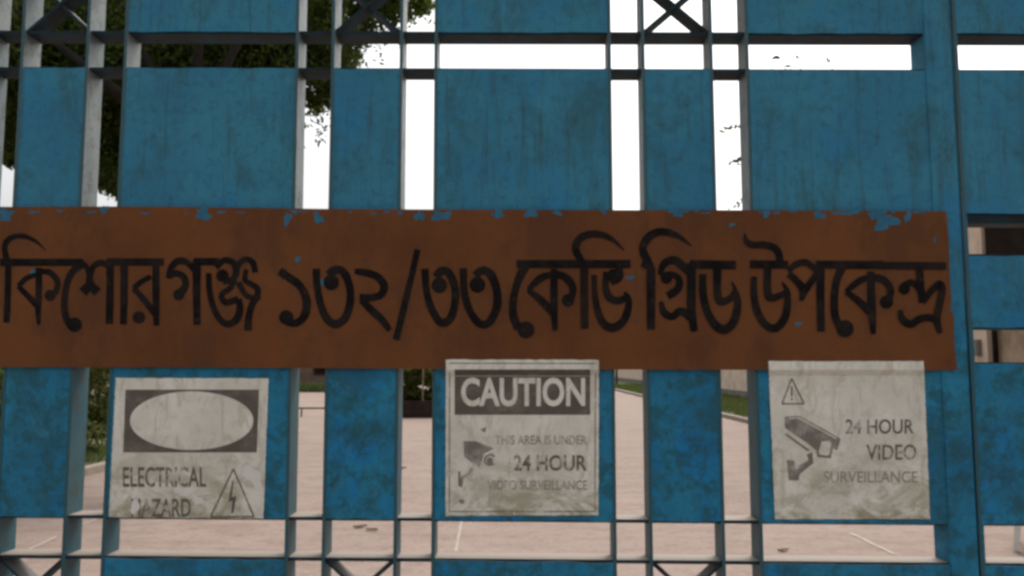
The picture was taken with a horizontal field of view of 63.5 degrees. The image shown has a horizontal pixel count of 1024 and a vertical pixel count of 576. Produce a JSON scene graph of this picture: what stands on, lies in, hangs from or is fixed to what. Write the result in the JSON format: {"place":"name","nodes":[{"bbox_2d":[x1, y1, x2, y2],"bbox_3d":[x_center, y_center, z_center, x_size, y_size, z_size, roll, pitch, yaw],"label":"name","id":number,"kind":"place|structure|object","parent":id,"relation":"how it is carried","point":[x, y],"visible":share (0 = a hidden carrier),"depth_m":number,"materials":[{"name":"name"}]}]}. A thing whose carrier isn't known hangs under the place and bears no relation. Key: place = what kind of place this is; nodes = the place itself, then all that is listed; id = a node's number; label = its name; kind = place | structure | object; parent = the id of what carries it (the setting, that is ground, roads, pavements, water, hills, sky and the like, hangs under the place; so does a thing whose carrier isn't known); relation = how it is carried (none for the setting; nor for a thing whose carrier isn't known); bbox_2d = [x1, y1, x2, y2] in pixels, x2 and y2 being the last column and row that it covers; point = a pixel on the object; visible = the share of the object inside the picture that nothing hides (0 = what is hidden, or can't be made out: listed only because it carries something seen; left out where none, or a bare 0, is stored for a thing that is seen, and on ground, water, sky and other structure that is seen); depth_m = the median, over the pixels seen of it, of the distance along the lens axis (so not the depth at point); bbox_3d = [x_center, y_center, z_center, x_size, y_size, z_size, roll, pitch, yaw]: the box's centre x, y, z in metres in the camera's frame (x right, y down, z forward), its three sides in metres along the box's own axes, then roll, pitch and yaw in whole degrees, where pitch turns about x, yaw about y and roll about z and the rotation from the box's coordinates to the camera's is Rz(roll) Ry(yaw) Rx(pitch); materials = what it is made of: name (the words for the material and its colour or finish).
{"place":"outdoors","nodes":[
{"label":"outdoors","id":0,"kind":"place"},
{"bbox_2d":[85,419,106,465],"bbox_3d":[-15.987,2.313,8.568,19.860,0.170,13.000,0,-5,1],"label":"lawn","id":1,"kind":"structure","parent":0,"point":[90,463],"depth_m":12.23,"materials":[{"name":"green plant"}]},
{"bbox_2d":[0,367,2,419],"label":"garden shrub","id":2,"kind":"object","parent":1,"relation":"on","point":[1,375],"visible":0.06,"depth_m":14.57,"materials":[{"name":"green plant"}]},
{"bbox_2d":[85,419,106,453],"bbox_3d":[-6.608,2.283,12.581,0.757,0.740,0.763,0,-5,1],"label":"bush","id":3,"kind":"object","parent":1,"relation":"on","point":[94,431],"visible":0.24,"depth_m":12.70,"materials":[{"name":"green plant"}]},
{"bbox_2d":[0,385,429,422],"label":"paved court","id":4,"kind":"object","parent":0,"point":[312,399],"depth_m":34.35,"materials":[{"name":"concrete"}]},
{"bbox_2d":[299,407,323,416],"bbox_3d":[-5.412,3.776,25.207,2.200,0.285,0.050,0,-5,1],"label":"pipe barrier","id":5,"kind":"object","parent":4,"relation":"on","point":[301,408],"visible":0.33,"depth_m":25.20,"materials":[{"name":"grey metal"}]},
{"bbox_2d":[299,382,324,391],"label":"hedge","id":6,"kind":"object","parent":4,"relation":"on","point":[314,385],"visible":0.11,"depth_m":50.08,"materials":[{"name":"green plant"}]},
{"bbox_2d":[0,0,1023,209],"label":"sky","id":7,"kind":"structure","parent":0,"point":[419,167],"materials":[{"name":"white"}]},
{"bbox_2d":[14,391,1023,575],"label":"road","id":8,"kind":"structure","parent":0,"point":[510,537],"depth_m":7.53,"materials":[{"name":"concrete"}]},
{"bbox_2d":[28,536,57,548],"bbox_3d":[-4.020,2.182,7.097,0.051,0.001,0.568,1,-5,-6],"label":"pavement joint","id":9,"kind":"object","parent":8,"relation":"on","point":[49,539],"visible":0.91,"depth_m":7.10,"materials":[{"name":"beige concrete"}]},
{"bbox_2d":[402,399,431,417],"bbox_3d":[-2.785,3.682,25.392,2.050,0.500,1.600,0,-5,1],"label":"planter","id":10,"kind":"object","parent":8,"relation":"on","point":[417,409],"visible":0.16,"depth_m":24.60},
{"bbox_2d":[403,369,431,400],"bbox_3d":[-3.141,2.864,25.496,1.562,1.386,1.610,3,-6,-30],"label":"planter shrub","id":11,"kind":"object","parent":10,"relation":"in","point":[412,389],"visible":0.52,"depth_m":25.12,"materials":[{"name":"green plant"}]},
{"bbox_2d":[413,369,431,400],"bbox_3d":[-2.415,2.895,25.473,1.323,1.314,1.241,0,-5,1],"label":"planter shrub","id":12,"kind":"object","parent":10,"relation":"in","point":[428,394],"visible":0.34,"depth_m":25.12,"materials":[{"name":"green plant"}]},
{"bbox_2d":[422,369,423,400],"bbox_3d":[-2.682,2.591,25.006,0.089,1.801,0.057,-3,-6,28],"label":"stake","id":13,"kind":"object","parent":10,"relation":"in","point":[422,384],"visible":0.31,"depth_m":24.95,"materials":[{"name":"brown wood"}]},
{"bbox_2d":[454,521,462,550],"bbox_3d":[-0.474,2.207,7.411,0.030,0.001,1.333,0,-5,-1],"label":"pavement joint","id":14,"kind":"object","parent":8,"relation":"on","point":[458,536],"visible":0.94,"depth_m":7.33,"materials":[{"name":"beige concrete"}]},
{"bbox_2d":[0,0,978,575],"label":"gate leaf","id":15,"kind":"object","parent":8,"relation":"on","point":[540,138],"visible":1,"depth_m":1.52,"materials":[{"name":"paint"}]},
{"bbox_2d":[109,378,268,518],"bbox_3d":[-0.577,0.285,1.480,0.279,0.249,0.002,0,-5,1],"label":"hazard sticker","id":16,"kind":"object","parent":15,"relation":"attached to","point":[188,447],"visible":1,"depth_m":1.48,"materials":[{"name":"plastic"}]},
{"bbox_2d":[0,206,957,369],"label":"name board","id":17,"kind":"object","parent":15,"relation":"attached to","point":[210,287],"visible":1,"depth_m":1.50,"materials":[{"name":"brown paint"}]},
{"bbox_2d":[445,359,598,515],"bbox_3d":[0.019,0.265,1.472,0.276,0.276,0.009,0,-5,1],"label":"caution sticker","id":18,"kind":"object","parent":15,"relation":"attached to","point":[522,438],"visible":1,"depth_m":1.48,"materials":[{"name":"plastic"}]},
{"bbox_2d":[768,361,929,519],"bbox_3d":[0.597,0.269,1.466,0.280,0.278,0.009,0,-5,1],"label":"camera sticker","id":19,"kind":"object","parent":15,"relation":"attached to","point":[849,439],"visible":1,"depth_m":1.47,"materials":[{"name":"plastic"}]},
{"bbox_2d":[819,441,830,455],"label":"lens window","id":20,"kind":"structure","parent":19,"relation":"in","point":[825,446],"depth_m":1.47,"materials":[{"name":"white paint"}]},
{"bbox_2d":[849,533,895,553],"bbox_3d":[3.051,2.166,7.038,0.055,0.001,0.861,0,-5,1],"label":"pavement joint","id":21,"kind":"object","parent":8,"relation":"on","point":[871,543],"visible":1,"depth_m":7.01,"materials":[{"name":"beige concrete"}]},
{"bbox_2d":[948,0,1023,575],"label":"gate leaf","id":22,"kind":"object","parent":8,"relation":"on","point":[989,119],"visible":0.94,"depth_m":1.51,"materials":[{"name":"paint"}]},
{"bbox_2d":[1013,526,1020,551],"bbox_3d":[4.443,1.720,6.859,0.535,0.856,0.580,-3,-6,31],"label":"plastic chair","id":23,"kind":"object","parent":8,"relation":"on","point":[1017,531],"visible":0.14,"depth_m":6.71,"materials":[{"name":"white plastic"}]},
{"bbox_2d":[615,380,747,417],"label":"grass verge","id":24,"kind":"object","parent":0,"point":[622,382],"depth_m":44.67,"materials":[{"name":"green plant"}]},
{"bbox_2d":[968,228,1023,362],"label":"control building","id":25,"kind":"structure","parent":0,"point":[1002,345],"depth_m":16.51,"materials":[{"name":"beige paint"}]},
{"bbox_2d":[974,339,981,355],"bbox_3d":[9.608,1.232,17.122,0.097,0.330,0.200,0,-5,1],"label":"meter box","id":26,"kind":"object","parent":25,"relation":"attached to","point":[977,348],"visible":0.74,"depth_m":17.03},
{"bbox_2d":[984,228,1023,253],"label":"window","id":27,"kind":"structure","parent":25,"relation":"in","point":[997,240],"depth_m":16.27,"materials":[{"name":"black glass"}]},
{"label":"ground","id":28,"kind":"structure","parent":0,"visible":0},
{"bbox_2d":[84,461,104,476],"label":"kerb","id":29,"kind":"structure","parent":28,"relation":"on","point":[95,468],"depth_m":11.71,"materials":[{"name":"concrete"}]},
{"bbox_2d":[2,0,434,201],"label":"shade tree","id":30,"kind":"object","parent":28,"relation":"on","point":[319,18],"visible":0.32,"depth_m":12.63,"materials":[{"name":"green plant"}]},
{"bbox_2d":[299,368,324,390],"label":"brown house","id":31,"kind":"structure","parent":28,"relation":"on","point":[312,375],"depth_m":53.30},
{"bbox_2d":[313,368,324,374],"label":"window","id":32,"kind":"structure","parent":31,"relation":"in","point":[316,371],"depth_m":53.25,"materials":[{"name":"black glass"}]},
{"bbox_2d":[615,370,746,397],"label":"compound wall","id":33,"kind":"structure","parent":28,"relation":"on","point":[733,382],"depth_m":39.66,"materials":[{"name":"beige paint"}]},
{"bbox_2d":[615,388,747,423],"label":"kerb","id":34,"kind":"structure","parent":28,"relation":"on","point":[735,418],"depth_m":23.93,"materials":[{"name":"concrete"}]},
{"bbox_2d":[718,55,832,209],"bbox_3d":[5.418,-0.591,13.007,3.238,6.801,2.594,2,-6,-22],"label":"slender tree","id":35,"kind":"object","parent":28,"relation":"on","point":[738,159],"visible":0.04,"depth_m":13.78,"materials":[{"name":"green plant"}]},
{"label":"lawn","id":36,"kind":"structure","parent":0,"visible":0},
{"bbox_2d":[0,373,108,420],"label":"hedge","id":37,"kind":"object","parent":36,"relation":"on","point":[88,393],"visible":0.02,"depth_m":21.08,"materials":[{"name":"green plant"}]},
{"bbox_2d":[87,367,109,429],"bbox_3d":[-8.797,1.959,17.264,2.134,2.280,1.998,0,-5,1],"label":"garden shrub","id":38,"kind":"object","parent":36,"relation":"on","point":[96,412],"visible":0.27,"depth_m":16.92,"materials":[{"name":"green plant"}]},
{"bbox_2d":[90,367,108,405],"bbox_3d":[-9.393,1.992,19.813,2.337,2.699,2.607,0,-5,1],"label":"garden shrub","id":39,"kind":"object","parent":36,"relation":"on","point":[95,400],"visible":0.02,"depth_m":19.43,"materials":[{"name":"green plant"}]}
]}

